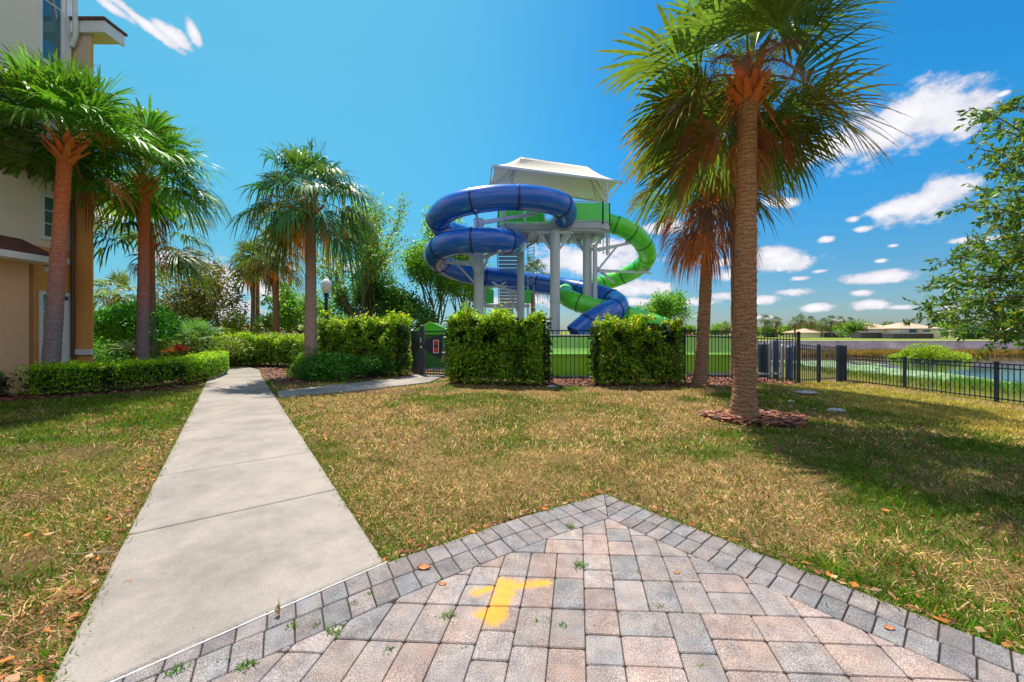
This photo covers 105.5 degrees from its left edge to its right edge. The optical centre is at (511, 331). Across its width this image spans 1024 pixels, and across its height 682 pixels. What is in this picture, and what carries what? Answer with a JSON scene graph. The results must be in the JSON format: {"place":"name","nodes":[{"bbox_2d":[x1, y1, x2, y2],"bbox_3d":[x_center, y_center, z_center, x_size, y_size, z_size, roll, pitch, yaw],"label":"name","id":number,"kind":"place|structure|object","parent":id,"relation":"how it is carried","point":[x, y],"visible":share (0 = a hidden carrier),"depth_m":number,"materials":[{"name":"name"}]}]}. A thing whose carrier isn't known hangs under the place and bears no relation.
{"place":"outdoors","nodes":[
{"label":"outdoors","id":0,"kind":"place"},
{"bbox_2d":[52,365,382,681],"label":"sidewalk","id":1,"kind":"structure","parent":0,"point":[244,516],"depth_m":2.91,"materials":[{"name":"concrete"}]},
{"bbox_2d":[244,318,301,335],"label":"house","id":2,"kind":"structure","parent":0,"point":[283,333],"depth_m":47.00,"materials":[{"name":"beige"}]},
{"bbox_2d":[277,374,444,397],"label":"sidewalk","id":3,"kind":"structure","parent":0,"point":[393,382],"depth_m":11.12,"materials":[{"name":"concrete"}]},
{"bbox_2d":[425,367,444,369],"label":"pool deck","id":4,"kind":"structure","parent":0,"point":[442,368],"depth_m":16.51,"materials":[{"name":"concrete"}]},
{"bbox_2d":[414,321,448,367],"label":"shed","id":5,"kind":"structure","parent":4,"relation":"on","point":[430,326],"depth_m":17.00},
{"bbox_2d":[432,157,651,334],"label":"slide tower","id":6,"kind":"structure","parent":4,"relation":"on","point":[588,227],"depth_m":21.73,"materials":[{"name":"white metal"}]},
{"bbox_2d":[424,183,628,334],"bbox_3d":[0.857,-3.137,22.071,11.425,8.325,7.245,0,0,0],"label":"tube slide","id":7,"kind":"object","parent":6,"relation":"attached to","point":[444,213],"visible":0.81,"depth_m":19.48,"materials":[{"name":"blue plastic"}]},
{"bbox_2d":[560,213,668,324],"bbox_3d":[5.731,-3.505,23.987,6.325,7.573,6.062,0,0,0],"label":"tube slide","id":8,"kind":"object","parent":6,"relation":"attached to","point":[577,302],"visible":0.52,"depth_m":22.01,"materials":[{"name":"green plastic"}]},
{"bbox_2d":[0,332,1023,681],"bbox_3d":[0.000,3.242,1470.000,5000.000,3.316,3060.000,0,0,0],"label":"ground","id":9,"kind":"structure","parent":0,"point":[32,558],"depth_m":4.41,"materials":[{"name":"plant"}]},
{"bbox_2d":[0,0,127,394],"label":"building","id":10,"kind":"structure","parent":9,"relation":"on","point":[26,209],"depth_m":10.64,"materials":[{"name":"beige paint"}]},
{"bbox_2d":[37,0,65,67],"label":"window","id":11,"kind":"structure","parent":10,"relation":"in","point":[51,14],"depth_m":10.97,"materials":[{"name":"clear glass"}]},
{"bbox_2d":[37,291,69,376],"bbox_3d":[-12.939,0.165,11.052,0.080,2.570,0.833,0,0,0],"label":"door","id":12,"kind":"structure","parent":10,"relation":"in","point":[41,295],"depth_m":10.69,"materials":[{"name":"white glass"}]},
{"bbox_2d":[39,191,68,243],"bbox_3d":[-12.960,-3.200,11.032,0.080,1.300,0.693,0,0,0],"label":"window","id":13,"kind":"structure","parent":10,"relation":"in","point":[46,200],"depth_m":10.83,"materials":[{"name":"white glass"}]},
{"bbox_2d":[71,547,114,554],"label":"twig","id":14,"kind":"object","parent":9,"relation":"on","point":[93,552],"visible":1,"depth_m":2.73,"materials":[{"name":"grey wood"}]},
{"bbox_2d":[0,416,185,681],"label":"leaf litter","id":15,"kind":"object","parent":9,"relation":"on","point":[11,678],"visible":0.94,"depth_m":2.19,"materials":[{"name":"beige plant"}]},
{"bbox_2d":[0,371,203,402],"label":"mulch bed","id":16,"kind":"object","parent":9,"relation":"on","point":[132,391],"visible":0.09,"depth_m":10.20,"materials":[{"name":"brown wood"}]},
{"bbox_2d":[0,371,17,393],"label":"hedge","id":17,"kind":"object","parent":16,"relation":"on","point":[3,382],"visible":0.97,"depth_m":9.35,"materials":[{"name":"green plant"}]},
{"bbox_2d":[0,39,181,394],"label":"palm tree","id":18,"kind":"object","parent":16,"relation":"on","point":[65,97],"visible":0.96,"depth_m":9.79,"materials":[{"name":"green plant"}]},
{"bbox_2d":[7,348,229,395],"bbox_3d":[-10.852,1.125,12.531,2.948,1.081,6.878,0,0,0],"label":"hedge","id":19,"kind":"object","parent":16,"relation":"on","point":[203,365],"visible":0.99,"depth_m":10.22,"materials":[{"name":"green plant"}]},
{"bbox_2d":[104,339,154,353],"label":"agave","id":20,"kind":"object","parent":16,"relation":"on","point":[127,346],"visible":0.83,"depth_m":13.71,"materials":[{"name":"green plant"}]},
{"bbox_2d":[27,94,236,380],"bbox_3d":[-11.748,-2.757,12.546,4.966,9.013,4.752,0,0,0],"label":"palm tree","id":21,"kind":"object","parent":16,"relation":"on","point":[146,215],"visible":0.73,"depth_m":12.42,"materials":[{"name":"green plant"}]},
{"bbox_2d":[94,299,182,357],"bbox_3d":[-15.381,0.166,16.134,4.835,2.990,2.903,0,0,14],"label":"shrub","id":22,"kind":"object","parent":16,"relation":"on","point":[115,323],"visible":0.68,"depth_m":15.37,"materials":[{"name":"green plant"}]},
{"bbox_2d":[122,348,167,373],"bbox_3d":[-14.193,1.264,15.111,2.033,1.316,2.170,0,0,0],"label":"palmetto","id":23,"kind":"object","parent":16,"relation":"on","point":[153,353],"visible":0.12,"depth_m":15.15,"materials":[{"name":"green plant"}]},
{"bbox_2d":[94,165,224,359],"bbox_3d":[-14.419,-2.361,15.493,5.455,8.221,5.590,0,0,0],"label":"palm tree","id":24,"kind":"object","parent":16,"relation":"on","point":[185,261],"visible":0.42,"depth_m":15.41,"materials":[{"name":"green plant"}]},
{"bbox_2d":[166,344,193,352],"bbox_3d":[-12.491,0.632,14.631,0.841,0.351,0.864,0,0,-35],"label":"bromeliad","id":25,"kind":"object","parent":16,"relation":"on","point":[179,347],"visible":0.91,"depth_m":14.55,"materials":[{"name":"red plant"}]},
{"bbox_2d":[94,267,136,310],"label":"palm tree","id":26,"kind":"object","parent":9,"relation":"on","point":[122,282],"visible":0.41,"depth_m":29.60,"materials":[{"name":"green plant"}]},
{"bbox_2d":[94,314,220,361],"bbox_3d":[-19.448,0.360,20.443,8.691,2.847,4.089,0,0,0],"label":"shrub","id":27,"kind":"object","parent":9,"relation":"on","point":[115,355],"visible":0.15,"depth_m":19.55,"materials":[{"name":"green plant"}]},
{"bbox_2d":[156,335,221,361],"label":"shrub","id":28,"kind":"object","parent":9,"relation":"on","point":[199,347],"visible":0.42,"depth_m":16.40,"materials":[{"name":"green plant"}]},
{"bbox_2d":[158,316,222,346],"bbox_3d":[-15.967,0.120,19.541,2.963,1.859,2.964,0,0,25],"label":"palmetto","id":29,"kind":"object","parent":9,"relation":"on","point":[192,326],"visible":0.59,"depth_m":19.38,"materials":[{"name":"green plant"}]},
{"bbox_2d":[155,247,249,331],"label":"magnolia tree","id":30,"kind":"object","parent":9,"relation":"on","point":[190,304],"visible":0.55,"depth_m":25.35,"materials":[{"name":"green plant"}]},
{"bbox_2d":[169,324,242,348],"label":"shrub","id":31,"kind":"object","parent":9,"relation":"on","point":[225,332],"visible":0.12,"depth_m":20.38,"materials":[{"name":"green plant"}]},
{"bbox_2d":[204,335,258,366],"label":"shrub","id":32,"kind":"object","parent":9,"relation":"on","point":[238,351],"visible":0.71,"depth_m":17.06,"materials":[{"name":"green plant"}]},
{"bbox_2d":[219,308,257,332],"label":"shrub","id":33,"kind":"object","parent":9,"relation":"on","point":[228,324],"visible":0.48,"depth_m":25.60,"materials":[{"name":"green plant"}]},
{"bbox_2d":[226,240,271,335],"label":"palm tree","id":34,"kind":"object","parent":9,"relation":"on","point":[251,284],"visible":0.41,"depth_m":25.88,"materials":[{"name":"green plant"}]},
{"bbox_2d":[110,561,387,681],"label":"edging strip","id":35,"kind":"object","parent":9,"relation":"on","point":[213,637],"visible":0.33,"depth_m":2.07,"materials":[{"name":"concrete"}]},
{"bbox_2d":[230,232,274,334],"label":"palm tree","id":36,"kind":"object","parent":9,"relation":"on","point":[257,302],"visible":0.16,"depth_m":28.89,"materials":[{"name":"green plant"}]},
{"bbox_2d":[232,222,304,336],"bbox_3d":[-14.180,-2.337,23.163,4.070,8.173,4.124,0,0,0],"label":"palm tree","id":37,"kind":"object","parent":9,"relation":"on","point":[272,281],"visible":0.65,"depth_m":22.85,"materials":[{"name":"green plant"}]},
{"bbox_2d":[251,279,346,334],"bbox_3d":[-14.478,-0.957,26.776,5.805,5.313,5.902,0,0,0],"label":"shrub","id":38,"kind":"object","parent":9,"relation":"on","point":[291,307],"visible":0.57,"depth_m":25.47,"materials":[{"name":"green plant"}]},
{"bbox_2d":[248,359,429,383],"bbox_3d":[-8.680,1.610,16.980,10.720,0.081,10.240,0,0,0],"label":"mulch bed","id":39,"kind":"object","parent":9,"relation":"on","point":[303,381],"visible":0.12,"depth_m":13.62,"materials":[{"name":"brown wood"}]},
{"bbox_2d":[209,325,322,366],"bbox_3d":[-11.499,0.687,18.093,6.227,1.943,1.463,0,0,15],"label":"hedge","id":40,"kind":"object","parent":39,"relation":"on","point":[273,348],"visible":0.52,"depth_m":17.47,"materials":[{"name":"green plant"}]},
{"bbox_2d":[225,134,382,359],"bbox_3d":[-6.996,-2.672,13.856,4.965,8.845,5.069,0,0,0],"label":"palm tree","id":41,"kind":"object","parent":39,"relation":"on","point":[305,222],"visible":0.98,"depth_m":13.40,"materials":[{"name":"green plant"}]},
{"bbox_2d":[285,346,328,376],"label":"shrub","id":42,"kind":"object","parent":39,"relation":"on","point":[298,359],"visible":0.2,"depth_m":13.58,"materials":[{"name":"green plant"}]},
{"bbox_2d":[320,277,331,350],"bbox_3d":[-9.314,-0.582,19.500,0.540,4.364,0.540,0,0,0],"label":"street lamp","id":43,"kind":"object","parent":39,"relation":"on","point":[326,285],"visible":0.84,"depth_m":19.41,"materials":[{"name":"white glass"}]},
{"bbox_2d":[287,351,375,381],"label":"shrub","id":44,"kind":"object","parent":39,"relation":"on","point":[333,366],"visible":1,"depth_m":12.75,"materials":[{"name":"green plant"}]},
{"bbox_2d":[317,308,412,375],"bbox_3d":[-5.911,0.315,15.244,5.656,2.682,1.328,0,0,35],"label":"hedge","id":45,"kind":"object","parent":39,"relation":"on","point":[388,336],"visible":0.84,"depth_m":14.31,"materials":[{"name":"green plant"}]},
{"bbox_2d":[357,354,396,376],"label":"shrub","id":46,"kind":"object","parent":39,"relation":"on","point":[381,367],"visible":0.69,"depth_m":13.44,"materials":[{"name":"green plant"}]},
{"bbox_2d":[292,190,411,322],"bbox_3d":[-8.627,-3.628,23.661,6.489,10.657,6.912,0,0,0],"label":"maple tree","id":47,"kind":"object","parent":9,"relation":"on","point":[378,261],"visible":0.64,"depth_m":22.66,"materials":[{"name":"green plant"}]},
{"bbox_2d":[300,330,413,371],"bbox_3d":[-7.682,0.810,18.223,9.805,1.780,0.180,0,0,38],"label":"fence","id":48,"kind":"object","parent":9,"relation":"on","point":[408,346],"visible":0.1,"depth_m":15.28,"materials":[{"name":"black metal"}]},
{"bbox_2d":[317,266,409,320],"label":"maple tree","id":49,"kind":"object","parent":9,"relation":"on","point":[378,288],"visible":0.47,"depth_m":24.37,"materials":[{"name":"green plant"}]},
{"bbox_2d":[361,277,446,340],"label":"maple tree","id":50,"kind":"object","parent":9,"relation":"on","point":[396,301],"visible":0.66,"depth_m":23.81,"materials":[{"name":"green plant"}]},
{"bbox_2d":[411,325,444,374],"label":"gate","id":51,"kind":"structure","parent":9,"relation":"on","point":[433,345],"depth_m":14.12,"materials":[{"name":"black metal"}]},
{"bbox_2d":[394,205,489,324],"bbox_3d":[-4.514,-3.616,26.271,6.740,10.632,6.056,0,0,-27],"label":"maple tree","id":52,"kind":"object","parent":9,"relation":"on","point":[417,265],"visible":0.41,"depth_m":25.54,"materials":[{"name":"green plant"}]},
{"bbox_2d":[413,220,496,318],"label":"maple tree","id":53,"kind":"object","parent":9,"relation":"on","point":[469,294],"visible":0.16,"depth_m":28.50,"materials":[{"name":"green plant"}]},
{"bbox_2d":[0,399,1023,678],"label":"leaf litter","id":54,"kind":"object","parent":9,"relation":"on","point":[570,491],"visible":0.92,"depth_m":3.74,"materials":[{"name":"brown plant"}]},
{"bbox_2d":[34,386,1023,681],"bbox_3d":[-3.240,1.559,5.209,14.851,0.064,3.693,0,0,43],"label":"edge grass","id":55,"kind":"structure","parent":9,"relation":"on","point":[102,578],"depth_m":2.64,"materials":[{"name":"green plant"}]},
{"bbox_2d":[513,254,549,313],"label":"palm tree","id":56,"kind":"object","parent":9,"relation":"on","point":[536,267],"visible":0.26,"depth_m":35.75,"materials":[{"name":"green plant"}]},
{"bbox_2d":[105,494,1023,681],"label":"paver border","id":57,"kind":"object","parent":9,"relation":"on","point":[994,663],"visible":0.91,"depth_m":2.29,"materials":[{"name":"stone"}]},
{"bbox_2d":[417,564,430,568],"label":"dead leaf","id":58,"kind":"object","parent":57,"relation":"on","point":[423,566],"visible":1,"depth_m":2.59,"materials":[{"name":"orange plant"}]},
{"bbox_2d":[381,487,1023,647],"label":"leaf litter","id":59,"kind":"object","parent":57,"relation":"on","point":[911,606],"visible":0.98,"depth_m":2.75,"materials":[{"name":"brown plant"}]},
{"bbox_2d":[546,335,592,376],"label":"pool wall","id":60,"kind":"structure","parent":9,"relation":"on","point":[566,356],"depth_m":13.54,"materials":[{"name":"concrete"}]},
{"bbox_2d":[122,494,1018,681],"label":"paver bedding","id":61,"kind":"object","parent":9,"relation":"on","point":[584,649],"visible":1,"depth_m":2.09,"materials":[{"name":"grey sand"}]},
{"bbox_2d":[452,373,803,387],"bbox_3d":[4.000,1.745,13.140,12.480,0.350,4.160,0,0,0],"label":"mulch bed","id":62,"kind":"object","parent":9,"relation":"on","point":[603,385],"visible":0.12,"depth_m":11.60,"materials":[{"name":"brown wood"}]},
{"bbox_2d":[441,300,554,385],"bbox_3d":[-0.477,0.347,11.917,3.599,2.615,1.398,0,0,10],"label":"hedge","id":63,"kind":"object","parent":62,"relation":"on","point":[499,344],"visible":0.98,"depth_m":11.56,"materials":[{"name":"green plant"}]},
{"bbox_2d":[445,328,799,382],"bbox_3d":[3.925,0.908,12.975,12.637,2.117,2.137,0,0,0],"label":"fence","id":64,"kind":"object","parent":62,"relation":"on","point":[731,337],"visible":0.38,"depth_m":12.97,"materials":[{"name":"black metal"}]},
{"bbox_2d":[586,303,685,384],"bbox_3d":[3.746,0.350,11.804,3.164,2.613,1.246,0,0,-5],"label":"hedge","id":65,"kind":"object","parent":62,"relation":"on","point":[632,347],"visible":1,"depth_m":11.48,"materials":[{"name":"green plant"}]},
{"bbox_2d":[622,68,804,384],"bbox_3d":[5.751,-2.909,11.654,5.351,9.318,5.317,0,0,0],"label":"palm tree","id":66,"kind":"object","parent":62,"relation":"on","point":[703,234],"visible":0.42,"depth_m":11.46,"materials":[{"name":"green plant"}]},
{"bbox_2d":[662,69,823,377],"bbox_3d":[7.675,-3.513,13.559,5.260,10.698,4.725,0,0,29],"label":"palm tree","id":67,"kind":"object","parent":62,"relation":"on","point":[732,283],"visible":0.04,"depth_m":13.55,"materials":[{"name":"green plant"}]},
{"bbox_2d":[635,284,697,327],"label":"maple tree","id":68,"kind":"object","parent":9,"relation":"on","point":[671,305],"visible":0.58,"depth_m":25.90,"materials":[{"name":"green plant"}]},
{"bbox_2d":[683,324,696,334],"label":"broadleaf tree","id":69,"kind":"object","parent":9,"relation":"on","point":[690,327],"visible":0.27,"depth_m":108.81,"materials":[{"name":"green plant"}]},
{"bbox_2d":[681,335,730,375],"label":"pool wall","id":70,"kind":"structure","parent":9,"relation":"on","point":[721,356],"depth_m":14.54,"materials":[{"name":"concrete"}]},
{"bbox_2d":[709,321,730,334],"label":"broadleaf tree","id":71,"kind":"object","parent":9,"relation":"on","point":[716,327],"visible":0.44,"depth_m":124.61,"materials":[{"name":"green plant"}]},
{"bbox_2d":[719,322,730,334],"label":"palm tree","id":72,"kind":"object","parent":9,"relation":"on","point":[725,327],"visible":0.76,"depth_m":119.77,"materials":[{"name":"green plant"}]},
{"bbox_2d":[698,409,807,427],"bbox_3d":[4.468,1.610,7.099,1.920,0.081,1.440,0,0,0],"label":"mulch bed","id":73,"kind":"object","parent":9,"relation":"on","point":[775,427],"visible":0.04,"depth_m":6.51,"materials":[{"name":"brown wood"}]},
{"bbox_2d":[594,0,916,416],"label":"palm tree","id":74,"kind":"object","parent":73,"relation":"on","point":[667,134],"visible":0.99,"depth_m":7.11,"materials":[{"name":"green plant"}]},
{"bbox_2d":[757,314,773,337],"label":"palm tree","id":75,"kind":"object","parent":9,"relation":"on","point":[766,322],"visible":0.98,"depth_m":119.76,"materials":[{"name":"green plant"}]},
{"bbox_2d":[760,325,778,336],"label":"broadleaf tree","id":76,"kind":"object","parent":9,"relation":"on","point":[769,330],"visible":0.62,"depth_m":126.89,"materials":[{"name":"green plant"}]},
{"bbox_2d":[757,340,794,380],"bbox_3d":[9.917,1.100,14.973,2.035,1.600,0.346,0,0,0],"label":"pump equipment","id":77,"kind":"object","parent":9,"relation":"on","point":[774,359],"visible":0.57,"depth_m":14.93,"materials":[{"name":"black paint"}]},
{"bbox_2d":[768,315,783,336],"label":"palm tree","id":78,"kind":"object","parent":9,"relation":"on","point":[777,323],"visible":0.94,"depth_m":125.75,"materials":[{"name":"green plant"}]},
{"bbox_2d":[774,324,793,335],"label":"broadleaf tree","id":79,"kind":"object","parent":9,"relation":"on","point":[783,329],"visible":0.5,"depth_m":134.00,"materials":[{"name":"green plant"}]},
{"bbox_2d":[786,316,801,337],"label":"palm tree","id":80,"kind":"object","parent":9,"relation":"on","point":[798,326],"visible":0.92,"depth_m":117.75,"materials":[{"name":"green plant"}]},
{"bbox_2d":[792,313,808,328],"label":"palm tree","id":81,"kind":"object","parent":9,"relation":"on","point":[800,316],"visible":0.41,"depth_m":127.33,"materials":[{"name":"green plant"}]},
{"bbox_2d":[793,390,817,393],"bbox_3d":[7.904,1.630,10.426,0.628,0.090,0.337,0,0,0],"label":"rock","id":82,"kind":"object","parent":9,"relation":"on","point":[806,392],"visible":0.96,"depth_m":10.36,"materials":[{"name":"grey stone"}]},
{"bbox_2d":[802,315,816,328],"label":"palm tree","id":83,"kind":"object","parent":9,"relation":"on","point":[810,321],"visible":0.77,"depth_m":123.81,"materials":[{"name":"green plant"}]},
{"bbox_2d":[783,328,843,337],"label":"house","id":84,"kind":"structure","parent":9,"relation":"on","point":[808,333],"depth_m":120.00,"materials":[{"name":"beige"}]},
{"bbox_2d":[796,342,839,382],"bbox_3d":[11.934,1.260,15.109,3.965,1.800,0.142,0,0,-33],"label":"fence","id":85,"kind":"object","parent":9,"relation":"on","point":[818,350],"visible":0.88,"depth_m":15.06,"materials":[{"name":"black metal"}]},
{"bbox_2d":[814,317,830,337],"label":"palm tree","id":86,"kind":"object","parent":9,"relation":"on","point":[823,327],"visible":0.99,"depth_m":119.72,"materials":[{"name":"green plant"}]},
{"bbox_2d":[825,315,839,331],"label":"palm tree","id":87,"kind":"object","parent":9,"relation":"on","point":[831,321],"visible":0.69,"depth_m":127.76,"materials":[{"name":"green plant"}]},
{"bbox_2d":[833,316,848,331],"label":"palm tree","id":88,"kind":"object","parent":9,"relation":"on","point":[842,321],"visible":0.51,"depth_m":123.74,"materials":[{"name":"green plant"}]},
{"bbox_2d":[836,345,846,381],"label":"gate","id":89,"kind":"structure","parent":9,"relation":"on","point":[843,363],"depth_m":16.38,"materials":[{"name":"black metal"}]},
{"bbox_2d":[834,319,875,336],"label":"broadleaf tree","id":90,"kind":"object","parent":9,"relation":"on","point":[851,327],"visible":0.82,"depth_m":111.05,"materials":[{"name":"green plant"}]},
{"bbox_2d":[844,323,886,337],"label":"house","id":91,"kind":"structure","parent":9,"relation":"on","point":[877,331],"depth_m":107.52,"materials":[{"name":"beige"}]},
{"bbox_2d":[757,341,1023,350],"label":"retaining wall","id":92,"kind":"structure","parent":9,"relation":"on","point":[897,345],"depth_m":71.60,"materials":[{"name":"grey concrete"}]},
{"bbox_2d":[757,359,1023,394],"bbox_3d":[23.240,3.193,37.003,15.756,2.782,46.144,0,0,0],"label":"reeds","id":93,"kind":"object","parent":9,"relation":"on","point":[860,374],"visible":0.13,"depth_m":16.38,"materials":[{"name":"green plant"}]},
{"bbox_2d":[882,323,944,338],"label":"house","id":94,"kind":"structure","parent":9,"relation":"on","point":[900,331],"depth_m":103.92,"materials":[{"name":"beige"}]},
{"bbox_2d":[897,342,951,360],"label":"pond bush","id":95,"kind":"object","parent":9,"relation":"on","point":[920,352],"visible":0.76,"depth_m":56.36,"materials":[{"name":"green plant"}]},
{"bbox_2d":[847,355,1023,402],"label":"fence","id":96,"kind":"object","parent":9,"relation":"on","point":[996,368],"visible":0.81,"depth_m":12.64,"materials":[{"name":"black metal"}]},
{"bbox_2d":[931,320,958,336],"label":"broadleaf tree","id":97,"kind":"object","parent":9,"relation":"on","point":[939,326],"visible":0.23,"depth_m":117.84,"materials":[{"name":"green plant"}]},
{"bbox_2d":[921,350,972,360],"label":"pond bush","id":98,"kind":"object","parent":9,"relation":"on","point":[953,356],"visible":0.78,"depth_m":55.00,"materials":[{"name":"green plant"}]},
{"bbox_2d":[902,88,1023,361],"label":"oak tree","id":99,"kind":"object","parent":9,"relation":"on","point":[1012,318],"visible":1,"depth_m":8.19,"materials":[{"name":"green plant"}]},
{"bbox_2d":[935,323,1001,338],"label":"broadleaf tree","id":100,"kind":"object","parent":9,"relation":"on","point":[973,335],"visible":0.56,"depth_m":94.63,"materials":[{"name":"green plant"}]},
{"bbox_2d":[71,0,1023,331],"label":"sky","id":101,"kind":"structure","parent":0,"point":[420,98],"materials":[{"name":"blue"}]},
{"bbox_2d":[211,519,980,681],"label":"paver field","id":102,"kind":"structure","parent":0,"point":[742,649],"depth_m":2.02,"materials":[{"name":"stone"}]},
{"bbox_2d":[164,523,913,677],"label":"weeds","id":103,"kind":"object","parent":102,"relation":"on","point":[175,668],"visible":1,"depth_m":2.04,"materials":[{"name":"green plant"}]},
{"bbox_2d":[757,356,1023,382],"bbox_3d":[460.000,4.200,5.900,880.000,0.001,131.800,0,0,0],"label":"water","id":104,"kind":"structure","parent":0,"point":[1010,359],"depth_m":48.11,"materials":[{"name":"blue liquid"}]},
{"bbox_2d":[757,348,1023,355],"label":"reeds","id":105,"kind":"object","parent":104,"relation":"in","point":[887,352],"visible":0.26,"depth_m":66.86,"materials":[{"name":"green plant"}]},
{"bbox_2d":[885,352,903,358],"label":"pond bush","id":106,"kind":"object","parent":104,"relation":"in","point":[894,355],"visible":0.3,"depth_m":58.96,"materials":[{"name":"green plant"}]},
{"bbox_2d":[779,360,1023,384],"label":"lily pads","id":107,"kind":"object","parent":104,"relation":"on","point":[862,367],"visible":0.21,"depth_m":41.77,"materials":[{"name":"green plant"}]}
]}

